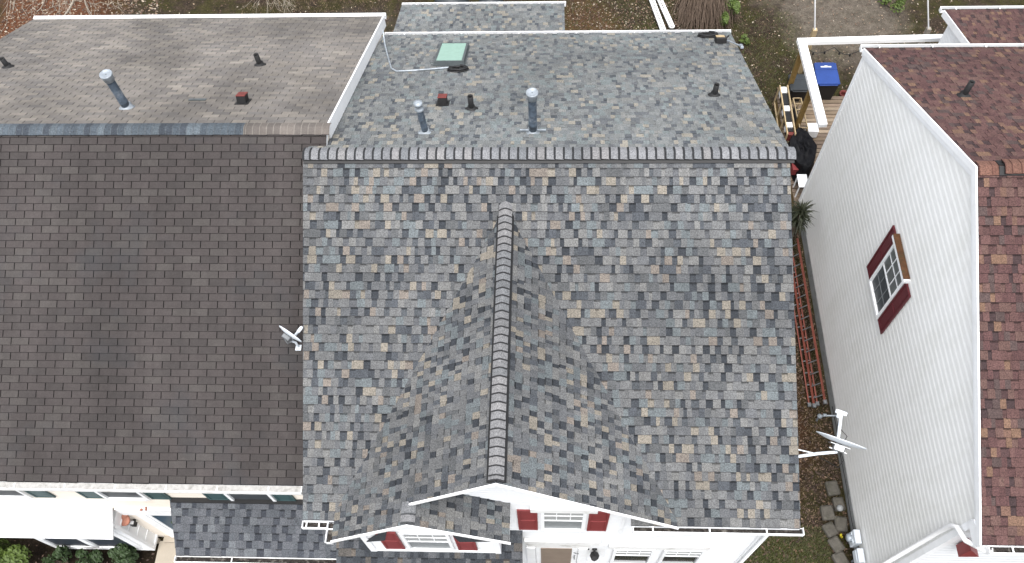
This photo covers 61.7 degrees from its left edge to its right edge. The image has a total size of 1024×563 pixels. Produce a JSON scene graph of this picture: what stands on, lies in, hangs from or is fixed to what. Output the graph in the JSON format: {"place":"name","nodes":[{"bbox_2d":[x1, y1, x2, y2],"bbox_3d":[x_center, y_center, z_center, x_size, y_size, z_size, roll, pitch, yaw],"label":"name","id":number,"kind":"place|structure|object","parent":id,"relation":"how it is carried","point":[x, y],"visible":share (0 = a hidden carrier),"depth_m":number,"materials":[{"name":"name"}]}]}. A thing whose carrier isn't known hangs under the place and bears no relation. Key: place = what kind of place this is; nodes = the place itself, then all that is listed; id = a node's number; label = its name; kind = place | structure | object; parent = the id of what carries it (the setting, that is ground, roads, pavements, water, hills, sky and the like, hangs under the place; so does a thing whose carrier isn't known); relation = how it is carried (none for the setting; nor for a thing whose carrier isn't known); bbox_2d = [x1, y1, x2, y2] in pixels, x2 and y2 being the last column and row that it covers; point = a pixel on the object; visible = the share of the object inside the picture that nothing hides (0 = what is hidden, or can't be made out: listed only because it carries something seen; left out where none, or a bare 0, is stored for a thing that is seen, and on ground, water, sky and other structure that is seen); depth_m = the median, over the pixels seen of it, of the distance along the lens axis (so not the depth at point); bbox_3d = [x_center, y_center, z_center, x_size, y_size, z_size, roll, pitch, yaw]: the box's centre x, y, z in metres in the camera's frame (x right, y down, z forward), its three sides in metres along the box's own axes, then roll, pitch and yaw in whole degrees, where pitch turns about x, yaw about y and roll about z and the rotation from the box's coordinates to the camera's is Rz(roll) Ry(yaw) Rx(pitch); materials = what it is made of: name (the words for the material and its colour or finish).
{"place":"outdoors","nodes":[
{"label":"outdoors","id":0,"kind":"place"},
{"bbox_2d":[155,541,175,562],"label":"path","id":1,"kind":"structure","parent":0,"point":[166,552],"depth_m":19.73,"materials":[{"name":"beige concrete"}]},
{"bbox_2d":[434,0,468,1],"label":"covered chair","id":2,"kind":"object","parent":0,"point":[451,0],"visible":0.14,"depth_m":27.42,"materials":[{"name":"plastic"}]},
{"bbox_2d":[479,0,502,1],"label":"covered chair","id":3,"kind":"object","parent":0,"point":[490,0],"visible":0.09,"depth_m":27.38,"materials":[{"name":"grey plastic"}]},
{"bbox_2d":[0,0,1023,562],"bbox_3d":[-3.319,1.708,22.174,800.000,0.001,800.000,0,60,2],"label":"ground","id":4,"kind":"structure","parent":0,"point":[828,24],"depth_m":27.22,"materials":[{"name":"soil"}]},
{"bbox_2d":[0,538,32,562],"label":"yellow green bush","id":5,"kind":"object","parent":4,"relation":"on","point":[17,553],"visible":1,"depth_m":18.86,"materials":[{"name":"green plant"}]},
{"bbox_2d":[41,544,71,562],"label":"boxwood shrub","id":6,"kind":"object","parent":4,"relation":"on","point":[62,552],"visible":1,"depth_m":19.35,"materials":[{"name":"green plant"}]},
{"bbox_2d":[0,0,125,31],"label":"bare tree","id":7,"kind":"object","parent":4,"relation":"on","point":[68,8],"visible":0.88,"depth_m":26.83,"materials":[{"name":"brown plant"}]},
{"bbox_2d":[75,548,102,562],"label":"boxwood shrub","id":8,"kind":"object","parent":4,"relation":"on","point":[95,556],"visible":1,"depth_m":19.26,"materials":[{"name":"green plant"}]},
{"bbox_2d":[107,543,138,562],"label":"boxwood shrub","id":9,"kind":"object","parent":4,"relation":"on","point":[126,553],"visible":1,"depth_m":19.20,"materials":[{"name":"green plant"}]},
{"bbox_2d":[0,13,386,562],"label":"brown shingled house","id":10,"kind":"structure","parent":4,"relation":"on","point":[151,235],"depth_m":15.54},
{"bbox_2d":[0,490,33,498],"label":"window","id":11,"kind":"structure","parent":10,"relation":"in","point":[4,494],"depth_m":16.97,"materials":[{"name":"white glass"}]},
{"bbox_2d":[34,511,157,549],"bbox_3d":[-9.370,5.481,18.864,2.330,2.140,0.350,0,60,2],"label":"porch railing","id":12,"kind":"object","parent":10,"relation":"in","point":[139,537],"depth_m":19.14,"materials":[{"name":"white wood"}]},
{"bbox_2d":[95,492,150,500],"bbox_3d":[-7.607,3.965,16.368,0.881,1.390,0.070,0,60,2],"label":"window","id":13,"kind":"structure","parent":10,"relation":"in","point":[111,496],"depth_m":16.83,"materials":[{"name":"white glass"}]},
{"bbox_2d":[121,515,129,525],"bbox_3d":[-8.226,5.053,18.175,0.260,0.209,0.225,0,60,2],"label":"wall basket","id":14,"kind":"object","parent":10,"relation":"attached to","point":[125,520],"depth_m":18.16,"materials":[{"name":"ceramic"}]},
{"bbox_2d":[130,519,137,526],"bbox_3d":[-8.162,5.199,18.507,0.100,0.175,0.150,0,60,2],"label":"wall lamp","id":15,"kind":"object","parent":10,"relation":"attached to","point":[133,523],"visible":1,"depth_m":18.44,"materials":[{"name":"black metal"}]},
{"bbox_2d":[153,516,172,528],"bbox_3d":[-7.139,5.405,18.943,0.920,2.120,0.013,0,60,2],"label":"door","id":16,"kind":"structure","parent":10,"relation":"in","point":[167,520],"depth_m":18.45,"materials":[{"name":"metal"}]},
{"bbox_2d":[224,494,276,501],"bbox_3d":[-5.077,3.977,16.259,0.900,1.390,0.070,0,60,2],"label":"window","id":17,"kind":"structure","parent":10,"relation":"in","point":[232,497],"depth_m":16.64,"materials":[{"name":"white glass"}]},
{"bbox_2d":[279,325,302,350],"bbox_3d":[-3.853,0.987,15.054,0.435,0.625,0.306,0,60,2],"label":"satellite dish","id":18,"kind":"object","parent":10,"relation":"on","point":[288,336],"visible":1,"depth_m":14.88,"materials":[{"name":"white metal"}]},
{"bbox_2d":[241,0,294,13],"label":"twiggy bush","id":19,"kind":"object","parent":4,"relation":"on","point":[273,5],"visible":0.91,"depth_m":27.36,"materials":[{"name":"brown plant"}]},
{"bbox_2d":[0,0,969,562],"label":"fallen leaves","id":20,"kind":"object","parent":4,"relation":"on","point":[568,30],"visible":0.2,"depth_m":26.73,"materials":[{"name":"brown plant"}]},
{"bbox_2d":[301,1,804,562],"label":"grey shingled house","id":21,"kind":"structure","parent":4,"relation":"on","point":[547,291],"depth_m":14.88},
{"bbox_2d":[382,30,447,71],"bbox_3d":[-2.541,-5.025,19.562,1.033,0.947,2.568,-41,67,-19],"label":"conduit","id":22,"kind":"object","parent":21,"relation":"on","point":[391,68],"visible":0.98,"depth_m":18.90,"materials":[{"name":"white plastic"}]},
{"bbox_2d":[399,531,454,551],"bbox_3d":[-1.528,4.738,15.610,0.870,1.310,0.070,0,60,2],"label":"window","id":23,"kind":"structure","parent":21,"relation":"in","point":[414,540],"depth_m":15.59,"materials":[{"name":"white plastic"}]},
{"bbox_2d":[447,64,468,71],"bbox_3d":[-1.186,-4.673,18.839,0.483,0.218,0.319,0,60,2],"label":"cable coil","id":24,"kind":"object","parent":21,"relation":"on","point":[457,68],"visible":1,"depth_m":18.77,"materials":[{"name":"black rubber"}]},
{"bbox_2d":[536,547,578,562],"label":"door","id":25,"kind":"structure","parent":21,"relation":"in","point":[543,554],"depth_m":18.05,"materials":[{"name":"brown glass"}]},
{"bbox_2d":[541,513,586,531],"bbox_3d":[0.929,4.341,15.555,0.805,1.403,0.070,0,60,2],"label":"window","id":26,"kind":"structure","parent":21,"relation":"in","point":[550,522],"depth_m":15.70,"materials":[{"name":"white plastic"}]},
{"bbox_2d":[609,549,655,562],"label":"window","id":27,"kind":"structure","parent":21,"relation":"in","point":[618,555],"depth_m":18.04,"materials":[{"name":"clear glass"}]},
{"bbox_2d":[657,550,705,562],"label":"window","id":28,"kind":"structure","parent":21,"relation":"in","point":[667,556],"depth_m":17.87,"materials":[{"name":"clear glass"}]},
{"bbox_2d":[697,31,717,37],"bbox_3d":[4.701,-5.918,20.578,0.499,0.234,0.327,0,60,2],"label":"cable coil","id":29,"kind":"object","parent":21,"relation":"on","point":[711,34],"visible":0.96,"depth_m":20.48,"materials":[{"name":"black rubber"}]},
{"bbox_2d":[798,409,866,467],"bbox_3d":[5.401,2.902,15.089,1.428,0.843,0.838,-22,62,-10],"label":"satellite dish","id":30,"kind":"object","parent":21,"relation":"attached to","point":[836,447],"visible":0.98,"depth_m":14.98,"materials":[{"name":"white metal"}]},
{"bbox_2d":[649,0,665,29],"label":"rail section","id":31,"kind":"object","parent":4,"relation":"on","point":[656,12],"visible":0.81,"depth_m":27.42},
{"bbox_2d":[657,0,674,27],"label":"rail section","id":32,"kind":"object","parent":4,"relation":"on","point":[670,23],"visible":1,"depth_m":27.43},
{"bbox_2d":[671,0,744,34],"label":"bare shrub","id":33,"kind":"object","parent":4,"relation":"on","point":[709,10],"visible":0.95,"depth_m":27.03,"materials":[{"name":"brown plant"}]},
{"bbox_2d":[719,0,740,25],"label":"green shrub","id":34,"kind":"object","parent":4,"relation":"on","point":[735,4],"visible":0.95,"depth_m":26.75,"materials":[{"name":"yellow plant"}]},
{"bbox_2d":[739,33,749,44],"bbox_3d":[7.309,-7.567,26.853,0.361,0.292,0.304,29,65,17],"label":"weed tuft","id":35,"kind":"object","parent":4,"relation":"on","point":[746,41],"visible":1,"depth_m":26.80,"materials":[{"name":"green plant"}]},
{"bbox_2d":[786,74,807,101],"bbox_3d":[8.447,-5.616,25.353,0.690,0.865,0.705,0,60,2],"label":"storage bin","id":36,"kind":"object","parent":4,"relation":"on","point":[798,88],"visible":0.57,"depth_m":24.99,"materials":[{"name":"grey plastic"}]},
{"bbox_2d":[793,174,806,196],"bbox_3d":[7.923,-2.547,23.670,0.260,0.802,0.420,0,60,2],"label":"table","id":37,"kind":"object","parent":4,"relation":"on","point":[801,179],"visible":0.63,"depth_m":23.36,"materials":[{"name":"white plastic"}]},
{"bbox_2d":[791,199,816,238],"bbox_3d":[7.354,-1.447,22.366,0.943,2.036,0.955,0,60,2],"label":"yucca","id":38,"kind":"object","parent":4,"relation":"on","point":[800,214],"visible":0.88,"depth_m":21.78,"materials":[{"name":"green plant"}]},
{"bbox_2d":[793,254,818,406],"bbox_3d":[7.381,1.053,21.952,0.258,0.149,4.540,0,60,2],"label":"ladder","id":39,"kind":"object","parent":4,"relation":"on","point":[804,373],"visible":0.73,"depth_m":21.55,"materials":[{"name":"metal"}]},
{"bbox_2d":[793,238,826,407],"bbox_3d":[7.473,0.953,21.821,0.286,0.303,4.690,0,60,2],"label":"ladder","id":40,"kind":"object","parent":39,"relation":"on","point":[814,340],"visible":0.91,"depth_m":21.59,"materials":[{"name":"metal"}]},
{"bbox_2d":[798,0,817,73],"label":"light pole","id":41,"kind":"object","parent":4,"relation":"on","point":[812,35],"visible":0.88,"depth_m":24.83,"materials":[{"name":"white metal"}]},
{"bbox_2d":[776,96,843,207],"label":"deck","id":42,"kind":"structure","parent":4,"relation":"on","point":[831,107],"depth_m":25.02,"materials":[{"name":"brown wood"}]},
{"bbox_2d":[773,85,795,142],"bbox_3d":[7.820,-4.701,24.610,0.273,0.760,1.804,0,60,2],"label":"storage rack","id":43,"kind":"object","parent":42,"relation":"on","point":[785,108],"visible":0.9,"depth_m":24.37,"materials":[{"name":"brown wood"}]},
{"bbox_2d":[791,107,797,122],"bbox_3d":[8.207,-4.594,24.775,0.090,0.320,0.900,0,60,2],"label":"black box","id":44,"kind":"object","parent":42,"relation":"on","point":[794,114],"visible":0.36,"depth_m":24.78,"materials":[{"name":"plastic"}]},
{"bbox_2d":[791,98,807,130],"bbox_3d":[8.239,-4.691,24.702,0.251,0.540,1.136,-1,60,1],"label":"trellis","id":45,"kind":"object","parent":42,"relation":"on","point":[797,109],"visible":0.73,"depth_m":24.55,"materials":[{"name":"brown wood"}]},
{"bbox_2d":[787,127,816,182],"bbox_3d":[8.060,-3.617,23.935,0.829,0.788,1.597,0,60,2],"label":"covered grill","id":46,"kind":"object","parent":42,"relation":"on","point":[802,143],"visible":0.82,"depth_m":23.62,"materials":[{"name":"black fabric"}]},
{"bbox_2d":[790,163,798,174],"bbox_3d":[7.825,-3.128,23.787,0.160,0.260,0.280,0,60,2],"label":"red box","id":47,"kind":"object","parent":46,"relation":"attached to","point":[794,169],"visible":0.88,"depth_m":23.69,"materials":[{"name":"paint"}]},
{"bbox_2d":[804,123,818,137],"bbox_3d":[8.596,-4.338,24.603,0.300,0.300,0.320,0,60,2],"label":"white cooler","id":48,"kind":"object","parent":42,"relation":"on","point":[813,130],"visible":0.76,"depth_m":24.48,"materials":[{"name":"white plastic"}]},
{"bbox_2d":[813,62,839,99],"bbox_3d":[9.148,-5.803,25.312,0.650,1.072,0.915,0,60,2],"label":"wheeled bin","id":49,"kind":"object","parent":42,"relation":"on","point":[827,78],"visible":0.78,"depth_m":24.87,"materials":[{"name":"blue plastic"}]},
{"bbox_2d":[787,34,942,131],"bbox_3d":[9.910,-4.946,23.893,3.983,2.081,3.189,0,60,2],"label":"pergola","id":50,"kind":"object","parent":42,"relation":"on","point":[813,92],"visible":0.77,"depth_m":23.68,"materials":[{"name":"white wood"}]},
{"bbox_2d":[808,47,858,56],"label":"string lights","id":51,"kind":"object","parent":50,"relation":"hanging from","point":[830,49],"visible":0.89,"depth_m":23.92,"materials":[{"name":"black rubber"}]},
{"bbox_2d":[816,414,835,420],"bbox_3d":[7.527,3.276,20.608,0.435,0.415,0.120,0,60,2],"label":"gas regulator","id":52,"kind":"object","parent":4,"relation":"on","point":[819,416],"visible":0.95,"depth_m":20.47,"materials":[{"name":"grey metal"}]},
{"bbox_2d":[819,505,834,520],"bbox_3d":[7.224,5.299,19.643,0.294,0.171,0.331,-5,60,0],"label":"foundation block","id":53,"kind":"object","parent":4,"relation":"on","point":[827,512],"depth_m":19.58,"materials":[{"name":"concrete"}]},
{"bbox_2d":[821,521,838,537],"bbox_3d":[7.213,5.631,19.456,0.278,0.176,0.300,-22,62,-10],"label":"foundation block","id":54,"kind":"object","parent":4,"relation":"on","point":[830,529],"depth_m":19.39,"materials":[{"name":"concrete"}]},
{"bbox_2d":[824,480,840,495],"bbox_3d":[7.443,4.803,19.916,0.283,0.161,0.330,-7,60,-2],"label":"foundation block","id":55,"kind":"object","parent":4,"relation":"on","point":[832,488],"depth_m":19.85,"materials":[{"name":"concrete"}]},
{"bbox_2d":[827,535,844,552],"bbox_3d":[7.290,5.917,19.290,0.260,0.176,0.339,-25,63,-11],"label":"foundation block","id":56,"kind":"object","parent":4,"relation":"on","point":[835,543],"depth_m":19.23,"materials":[{"name":"concrete"}]},
{"bbox_2d":[831,497,845,511],"bbox_3d":[7.516,5.123,19.731,0.256,0.174,0.312,-5,60,0],"label":"foundation block","id":57,"kind":"object","parent":4,"relation":"on","point":[836,501],"depth_m":19.68,"materials":[{"name":"concrete"}]},
{"bbox_2d":[836,505,842,511],"bbox_3d":[7.475,5.157,19.536,0.148,0.110,0.148,-19,62,-9],"label":"rock","id":58,"kind":"object","parent":57,"relation":"on","point":[839,508],"visible":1,"depth_m":19.50,"materials":[{"name":"white stone"}]},
{"bbox_2d":[831,551,848,562],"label":"foundation block","id":59,"kind":"object","parent":4,"relation":"on","point":[839,557],"depth_m":19.08,"materials":[{"name":"concrete"}]},
{"bbox_2d":[834,516,847,531],"bbox_3d":[7.477,5.519,19.509,0.280,0.165,0.330,5,61,5],"label":"foundation block","id":60,"kind":"object","parent":4,"relation":"on","point":[840,524],"depth_m":19.44,"materials":[{"name":"concrete"}]},
{"bbox_2d":[839,90,846,95],"bbox_3d":[9.889,-5.554,25.631,0.260,0.220,0.260,0,60,2],"label":"flower pot","id":61,"kind":"object","parent":4,"relation":"on","point":[842,92],"visible":0.59,"depth_m":25.60,"materials":[{"name":"red ceramic"}]},
{"bbox_2d":[877,0,905,12],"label":"weed tuft","id":62,"kind":"object","parent":4,"relation":"on","point":[898,5],"visible":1,"depth_m":27.21,"materials":[{"name":"green plant"}]},
{"bbox_2d":[799,6,1023,562],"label":"red brown shingled house","id":63,"kind":"structure","parent":4,"relation":"on","point":[913,236],"depth_m":16.23,"materials":[{"name":"plastic"}]},
{"bbox_2d":[832,406,853,529],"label":"foundation","id":64,"kind":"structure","parent":63,"relation":"attached to","point":[843,472],"depth_m":19.78,"materials":[{"name":"concrete"}]},
{"bbox_2d":[845,529,861,546],"bbox_3d":[7.518,5.728,19.034,0.255,0.637,0.300,0,60,2],"label":"electric meter","id":65,"kind":"object","parent":63,"relation":"attached to","point":[853,538],"visible":1,"depth_m":18.83,"materials":[{"name":"grey metal"}]},
{"bbox_2d":[851,548,865,562],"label":"utility box","id":66,"kind":"object","parent":63,"relation":"attached to","point":[858,555],"visible":1,"depth_m":18.58,"materials":[{"name":"grey metal"}]},
{"bbox_2d":[869,245,903,318],"bbox_3d":[7.607,-0.022,17.399,0.070,1.620,0.920,0,60,2],"label":"window","id":67,"kind":"structure","parent":63,"relation":"in","point":[888,267],"depth_m":17.46,"materials":[{"name":"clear glass"}]},
{"bbox_2d":[918,0,931,43],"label":"light pole","id":68,"kind":"object","parent":4,"relation":"on","point":[928,29],"visible":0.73,"depth_m":24.61,"materials":[{"name":"white metal"}]},
{"bbox_2d":[241,0,849,562],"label":"grass","id":69,"kind":"structure","parent":0,"point":[791,550],"depth_m":21.00,"materials":[{"name":"green plant"}]},
{"bbox_2d":[714,35,743,48],"bbox_3d":[5.022,-5.526,19.889,0.394,0.468,0.855,-17,61,-7],"label":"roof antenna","id":70,"kind":"object","parent":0,"point":[720,39],"visible":1,"depth_m":20.04,"materials":[{"name":"black metal"}]}
]}

